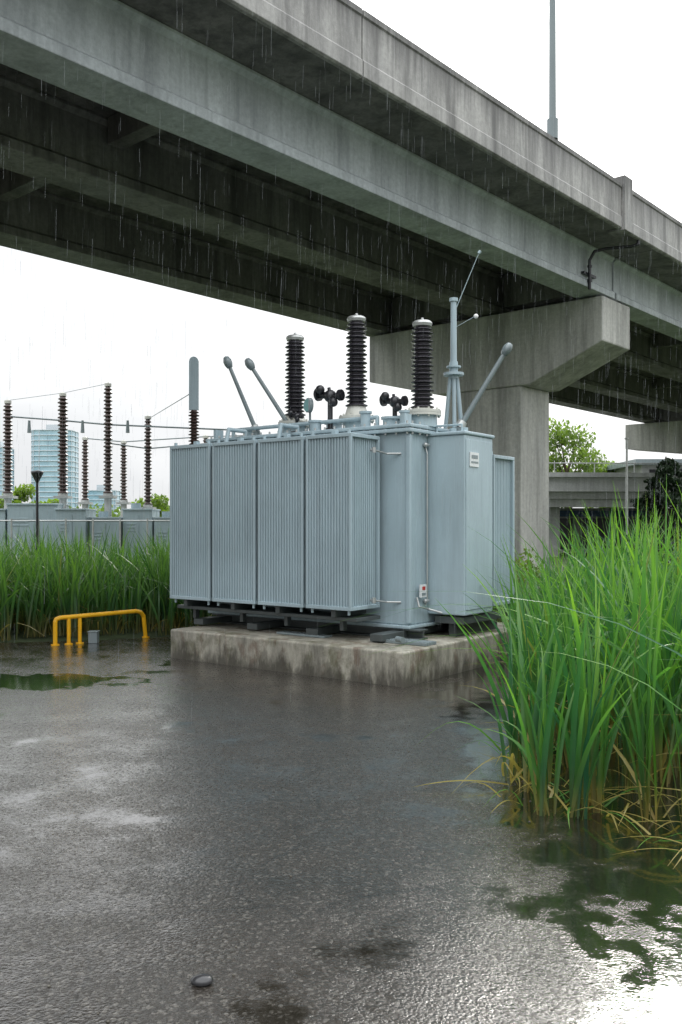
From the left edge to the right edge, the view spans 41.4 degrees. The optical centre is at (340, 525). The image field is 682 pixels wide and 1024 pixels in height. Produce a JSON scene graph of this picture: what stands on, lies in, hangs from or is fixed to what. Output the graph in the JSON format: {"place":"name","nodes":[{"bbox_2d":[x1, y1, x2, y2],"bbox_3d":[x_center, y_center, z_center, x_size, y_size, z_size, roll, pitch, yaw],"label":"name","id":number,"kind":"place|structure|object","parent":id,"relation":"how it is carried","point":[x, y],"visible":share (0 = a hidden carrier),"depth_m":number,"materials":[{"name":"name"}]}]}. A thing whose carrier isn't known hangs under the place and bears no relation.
{"place":"outdoors","nodes":[
{"label":"outdoors","id":0,"kind":"place"},
{"bbox_2d":[0,441,13,499],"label":"apartment tower","id":1,"kind":"structure","parent":0,"point":[2,449],"depth_m":581.03,"materials":[{"name":"blue glass"}]},
{"bbox_2d":[31,425,78,508],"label":"glass tower","id":2,"kind":"structure","parent":0,"point":[41,442],"depth_m":589.12,"materials":[{"name":"blue glass"}]},
{"bbox_2d":[87,485,121,516],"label":"apartment tower","id":3,"kind":"structure","parent":0,"point":[93,496],"depth_m":630.02,"materials":[{"name":"blue glass"}]},
{"bbox_2d":[0,552,673,642],"bbox_3d":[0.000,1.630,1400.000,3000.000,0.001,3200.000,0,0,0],"label":"ground","id":4,"kind":"structure","parent":0,"point":[21,637],"depth_m":13.33,"materials":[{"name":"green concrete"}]},
{"bbox_2d":[0,399,17,508],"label":"insulator post","id":5,"kind":"object","parent":4,"relation":"on","point":[7,496],"visible":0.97,"depth_m":21.93,"materials":[{"name":"brown ceramic"}]},
{"bbox_2d":[0,483,41,508],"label":"deciduous tree","id":6,"kind":"object","parent":4,"relation":"on","point":[23,493],"visible":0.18,"depth_m":43.17,"materials":[{"name":"green plant"}]},
{"bbox_2d":[31,470,43,548],"bbox_3d":[-6.800,0.185,20.200,0.280,2.830,0.273,0,0,0],"label":"lamp post","id":7,"kind":"object","parent":4,"relation":"on","point":[37,475],"visible":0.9,"depth_m":20.17,"materials":[{"name":"black metal"}]},
{"bbox_2d":[33,498,58,502],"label":"deciduous tree","id":8,"kind":"object","parent":4,"relation":"on","point":[55,500],"visible":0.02,"depth_m":42.16,"materials":[{"name":"green plant"}]},
{"bbox_2d":[53,392,71,508],"bbox_3d":[-6.780,-0.820,22.000,0.360,4.840,0.360,0,0,0],"label":"insulator post","id":9,"kind":"object","parent":4,"relation":"on","point":[62,496],"visible":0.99,"depth_m":21.93,"materials":[{"name":"brown ceramic"}]},
{"bbox_2d":[0,503,169,569],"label":"substation cabinets","id":10,"kind":"object","parent":4,"relation":"on","point":[19,511],"visible":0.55,"depth_m":21.50,"materials":[{"name":"grey metal"}]},
{"bbox_2d":[77,437,92,508],"bbox_3d":[-7.370,-0.475,26.000,0.360,4.150,0.360,0,0,0],"label":"insulator post","id":11,"kind":"object","parent":4,"relation":"on","point":[85,502],"visible":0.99,"depth_m":25.93,"materials":[{"name":"brown ceramic"}]},
{"bbox_2d":[0,519,169,556],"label":"metal fence","id":12,"kind":"object","parent":4,"relation":"on","point":[93,520],"visible":0.09,"depth_m":20.59,"materials":[{"name":"metal"}]},
{"bbox_2d":[99,382,116,516],"bbox_3d":[-5.680,-0.940,22.000,0.360,5.080,0.360,0,0,0],"label":"insulator post","id":13,"kind":"object","parent":4,"relation":"on","point":[107,496],"visible":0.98,"depth_m":21.93,"materials":[{"name":"brown ceramic"}]},
{"bbox_2d":[11,384,242,448],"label":"busbar wires","id":14,"kind":"object","parent":13,"relation":"attached to","point":[82,422],"visible":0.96,"depth_m":22.02,"materials":[{"name":"grey paint"}]},
{"bbox_2d":[0,523,216,640],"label":"marsh reeds","id":15,"kind":"object","parent":4,"relation":"on","point":[74,585],"visible":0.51,"depth_m":13.44,"materials":[{"name":"green plant"}]},
{"bbox_2d":[69,503,169,516],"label":"distant treeline","id":16,"kind":"object","parent":4,"relation":"on","point":[118,509],"depth_m":114.05,"materials":[{"name":"green plant"}]},
{"bbox_2d":[116,440,130,516],"bbox_3d":[-6.260,-0.425,26.000,0.360,4.050,0.360,0,0,0],"label":"insulator post","id":17,"kind":"object","parent":4,"relation":"on","point":[123,502],"visible":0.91,"depth_m":25.93,"materials":[{"name":"brown ceramic"}]},
{"bbox_2d":[141,415,155,508],"bbox_3d":[-4.920,-0.600,23.000,0.360,4.400,0.360,0,0,0],"label":"insulator post","id":18,"kind":"object","parent":4,"relation":"on","point":[147,482],"visible":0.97,"depth_m":22.94,"materials":[{"name":"brown ceramic"}]},
{"bbox_2d":[131,493,169,516],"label":"deciduous tree","id":19,"kind":"object","parent":4,"relation":"on","point":[158,502],"visible":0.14,"depth_m":43.50,"materials":[{"name":"green plant"}]},
{"bbox_2d":[188,356,199,623],"bbox_3d":[-2.200,-0.459,13.500,0.170,4.118,0.170,0,0,0],"label":"isolator post","id":20,"kind":"object","parent":4,"relation":"on","point":[193,385],"visible":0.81,"depth_m":13.47,"materials":[{"name":"grey metal"}]},
{"bbox_2d":[203,435,208,442],"bbox_3d":[-3.900,-0.500,26.000,0.360,4.200,0.360,0,0,0],"label":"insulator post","id":21,"kind":"object","parent":4,"relation":"on","point":[205,437],"visible":0.1,"depth_m":25.95,"materials":[{"name":"white ceramic"}]},
{"bbox_2d":[0,0,681,587],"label":"concrete bridge","id":22,"kind":"structure","parent":4,"relation":"on","point":[304,150],"depth_m":15.32,"materials":[{"name":"grey concrete"}]},
{"bbox_2d":[547,0,557,139],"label":"street lamp","id":23,"kind":"object","parent":22,"relation":"on","point":[552,119],"visible":0.87,"depth_m":15.56,"materials":[{"name":"grey metal"}]},
{"bbox_2d":[549,417,606,507],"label":"deciduous tree","id":24,"kind":"object","parent":4,"relation":"on","point":[560,434],"visible":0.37,"depth_m":59.45,"materials":[{"name":"green plant"}]},
{"bbox_2d":[493,560,668,622],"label":"marsh reeds","id":25,"kind":"object","parent":4,"relation":"on","point":[500,620],"depth_m":14.48,"materials":[{"name":"green plant"}]},
{"bbox_2d":[515,548,674,609],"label":"shrubs","id":26,"kind":"object","parent":4,"relation":"on","point":[526,561],"visible":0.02,"depth_m":16.88,"materials":[{"name":"green plant"}]},
{"bbox_2d":[586,460,620,507],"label":"deciduous tree","id":27,"kind":"object","parent":4,"relation":"on","point":[605,467],"visible":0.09,"depth_m":65.64,"materials":[{"name":"green plant"}]},
{"bbox_2d":[549,462,681,556],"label":"concrete overpass","id":28,"kind":"object","parent":4,"relation":"on","point":[602,492],"visible":0.42,"depth_m":44.36,"materials":[{"name":"grey concrete"}]},
{"bbox_2d":[560,508,680,551],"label":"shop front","id":29,"kind":"object","parent":4,"relation":"on","point":[565,513],"visible":0.15,"depth_m":52.95,"materials":[{"name":"metal"}]},
{"bbox_2d":[624,438,628,543],"bbox_3d":[9.500,-0.650,30.000,0.160,4.500,0.152,0,0,0],"label":"street lamp","id":30,"kind":"object","parent":4,"relation":"on","point":[626,439],"visible":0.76,"depth_m":29.97,"materials":[{"name":"metal"}]},
{"bbox_2d":[609,456,681,562],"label":"conifer tree","id":31,"kind":"object","parent":4,"relation":"on","point":[669,467],"visible":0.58,"depth_m":24.86,"materials":[{"name":"green plant"}]},
{"bbox_2d":[0,0,680,717],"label":"falling rain","id":32,"kind":"object","parent":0,"point":[340,282],"visible":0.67,"depth_m":10.62,"materials":[{"name":"grey liquid"}]},
{"bbox_2d":[0,637,681,1023],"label":"asphalt pavement","id":33,"kind":"structure","parent":0,"point":[220,895],"depth_m":4.29,"materials":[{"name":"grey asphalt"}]},
{"bbox_2d":[87,630,99,642],"bbox_3d":[-3.360,1.518,12.260,0.140,0.165,0.140,0,0,0],"label":"junction box","id":34,"kind":"object","parent":33,"relation":"on","point":[93,636],"visible":1,"depth_m":12.20,"materials":[{"name":"grey paint"}]},
{"bbox_2d":[51,609,149,645],"bbox_3d":[-3.281,1.392,12.415,1.436,0.425,0.136,0,0,-40],"label":"yellow hoop barrier","id":35,"kind":"object","parent":33,"relation":"on","point":[96,614],"visible":1,"depth_m":12.18,"materials":[{"name":"metal"}]},
{"bbox_2d":[190,973,213,986],"bbox_3d":[-0.485,1.588,3.150,0.083,0.036,0.065,0,0,0],"label":"stone","id":36,"kind":"object","parent":33,"relation":"on","point":[202,980],"visible":1,"depth_m":3.13,"materials":[{"name":"grey stone"}]},
{"bbox_2d":[171,622,508,686],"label":"concrete plinth","id":37,"kind":"structure","parent":33,"relation":"on","point":[337,656],"depth_m":9.78,"materials":[{"name":"grey concrete"}]},
{"bbox_2d":[170,250,514,645],"bbox_3d":[0.077,-0.974,11.012,3.854,4.453,2.250,0,0,37],"label":"power transformer","id":38,"kind":"object","parent":37,"relation":"on","point":[274,513],"visible":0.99,"depth_m":10.18,"materials":[{"name":"grey paint"}]},
{"bbox_2d":[466,439,491,609],"bbox_3d":[1.562,-0.005,10.179,0.007,1.890,0.620,0,0,37],"label":"cabinet door","id":39,"kind":"structure","parent":38,"relation":"in","point":[478,483],"depth_m":10.17,"materials":[{"name":"grey paint"}]},
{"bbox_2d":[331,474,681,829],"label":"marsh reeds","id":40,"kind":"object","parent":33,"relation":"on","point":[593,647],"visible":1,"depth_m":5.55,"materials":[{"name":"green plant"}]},
{"bbox_2d":[414,701,681,868],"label":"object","id":41,"kind":"object","parent":33,"relation":"on","point":[610,800],"visible":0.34,"depth_m":5.05,"materials":[{"name":"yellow plant"}]},
{"bbox_2d":[0,0,681,508],"label":"sky","id":42,"kind":"structure","parent":0,"point":[596,121],"materials":[{"name":"white"}]},
{"bbox_2d":[582,459,681,507],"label":"station building","id":43,"kind":"structure","parent":0,"point":[639,468],"depth_m":60.07,"materials":[{"name":"grey paint"}]}
]}

